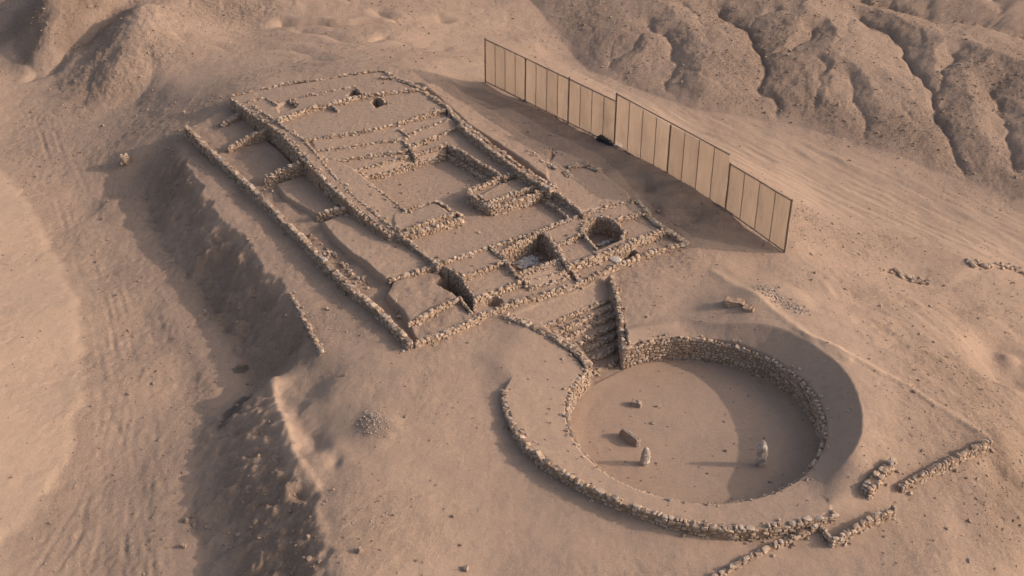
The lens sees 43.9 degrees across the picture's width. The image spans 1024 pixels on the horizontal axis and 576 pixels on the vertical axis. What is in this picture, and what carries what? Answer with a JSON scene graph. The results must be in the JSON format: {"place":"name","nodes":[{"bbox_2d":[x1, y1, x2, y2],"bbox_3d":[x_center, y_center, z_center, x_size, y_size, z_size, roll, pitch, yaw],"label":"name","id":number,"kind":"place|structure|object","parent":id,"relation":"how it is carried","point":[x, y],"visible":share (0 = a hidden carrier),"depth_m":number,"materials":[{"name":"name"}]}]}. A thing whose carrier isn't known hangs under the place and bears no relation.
{"place":"outdoors","nodes":[
{"label":"outdoors","id":0,"kind":"place"},
{"bbox_2d":[0,0,1023,575],"bbox_3d":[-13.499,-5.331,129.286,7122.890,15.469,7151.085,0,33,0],"label":"ground","id":1,"kind":"structure","parent":0,"point":[510,506],"depth_m":120.53,"materials":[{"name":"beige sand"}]},
{"bbox_2d":[119,153,129,165],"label":"boulder","id":2,"kind":"object","parent":1,"relation":"on","point":[124,159],"visible":1,"depth_m":144.73,"materials":[{"name":"stone"}]},
{"bbox_2d":[288,292,324,356],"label":"stone wall","id":3,"kind":"structure","parent":1,"relation":"on","point":[317,344],"depth_m":113.02,"materials":[{"name":"beige stone"}]},
{"bbox_2d":[356,546,363,553],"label":"loose stone","id":4,"kind":"object","parent":1,"relation":"on","point":[359,550],"visible":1,"depth_m":89.36,"materials":[{"name":"beige stone"}]},
{"bbox_2d":[357,410,406,437],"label":"rubble heap","id":5,"kind":"object","parent":1,"relation":"on","point":[370,414],"visible":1,"depth_m":101.25,"materials":[{"name":"stone"}]},
{"bbox_2d":[183,70,689,351],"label":"ruined temple","id":6,"kind":"structure","parent":1,"relation":"on","point":[500,168],"depth_m":128.56,"materials":[{"name":"stone"}]},
{"bbox_2d":[463,565,468,571],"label":"loose stone","id":7,"kind":"object","parent":1,"relation":"on","point":[465,568],"visible":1,"depth_m":89.38,"materials":[{"name":"beige stone"}]},
{"bbox_2d":[596,135,611,145],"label":"folded tarp","id":8,"kind":"object","parent":1,"relation":"on","point":[603,139],"visible":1,"depth_m":139.98,"materials":[{"name":"fabric"}]},
{"bbox_2d":[484,38,792,252],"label":"screen fence","id":9,"kind":"object","parent":1,"relation":"on","point":[624,124],"visible":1,"depth_m":134.09,"materials":[{"name":"fabric"}]},
{"bbox_2d":[500,275,862,543],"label":"sunken plaza","id":10,"kind":"structure","parent":1,"relation":"on","point":[602,373],"depth_m":104.67,"materials":[{"name":"stone"}]},
{"bbox_2d":[619,428,640,447],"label":"fallen stone","id":11,"kind":"object","parent":10,"relation":"on","point":[630,437],"visible":1,"depth_m":103.08,"materials":[{"name":"beige stone"}]},
{"bbox_2d":[630,399,641,407],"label":"fallen stone","id":12,"kind":"object","parent":10,"relation":"on","point":[636,403],"visible":1,"depth_m":107.07,"materials":[{"name":"beige stone"}]},
{"bbox_2d":[640,447,650,465],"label":"standing stone","id":13,"kind":"object","parent":10,"relation":"on","point":[645,457],"visible":1,"depth_m":100.44,"materials":[{"name":"beige stone"}]},
{"bbox_2d":[756,440,767,467],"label":"standing stone","id":14,"kind":"object","parent":10,"relation":"on","point":[762,454],"visible":1,"depth_m":100.08,"materials":[{"name":"beige stone"}]},
{"bbox_2d":[723,296,744,307],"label":"stone block","id":15,"kind":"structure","parent":1,"relation":"on","point":[730,302],"depth_m":113.56,"materials":[{"name":"beige stone"}]},
{"bbox_2d":[742,304,754,311],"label":"rock outcrop","id":16,"kind":"object","parent":1,"relation":"on","point":[747,308],"visible":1,"depth_m":112.69,"materials":[{"name":"beige stone"}]},
{"bbox_2d":[711,522,819,575],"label":"stone wall","id":17,"kind":"structure","parent":1,"relation":"on","point":[777,545],"depth_m":90.97,"materials":[{"name":"beige stone"}]},
{"bbox_2d":[749,284,816,315],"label":"rubble heap","id":18,"kind":"object","parent":1,"relation":"on","point":[782,301],"visible":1,"depth_m":114.61,"materials":[{"name":"stone"}]},
{"bbox_2d":[818,524,835,546],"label":"stone wall","id":19,"kind":"structure","parent":1,"relation":"on","point":[825,533],"depth_m":91.67,"materials":[{"name":"beige stone"}]},
{"bbox_2d":[830,504,897,547],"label":"stone wall","id":20,"kind":"structure","parent":1,"relation":"on","point":[868,522],"depth_m":92.11,"materials":[{"name":"beige stone"}]},
{"bbox_2d":[860,456,899,499],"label":"stone wall","id":21,"kind":"structure","parent":1,"relation":"on","point":[870,487],"depth_m":94.78,"materials":[{"name":"beige stone"}]},
{"bbox_2d":[889,267,929,285],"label":"rubble heap","id":22,"kind":"object","parent":1,"relation":"on","point":[901,274],"visible":1,"depth_m":127.38,"materials":[{"name":"stone"}]},
{"bbox_2d":[897,437,994,494],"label":"stone wall","id":23,"kind":"structure","parent":1,"relation":"on","point":[963,456],"depth_m":96.99,"materials":[{"name":"beige stone"}]},
{"bbox_2d":[965,258,993,269],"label":"rubble heap","id":24,"kind":"object","parent":1,"relation":"on","point":[974,263],"visible":1,"depth_m":131.67,"materials":[{"name":"stone"}]}
]}

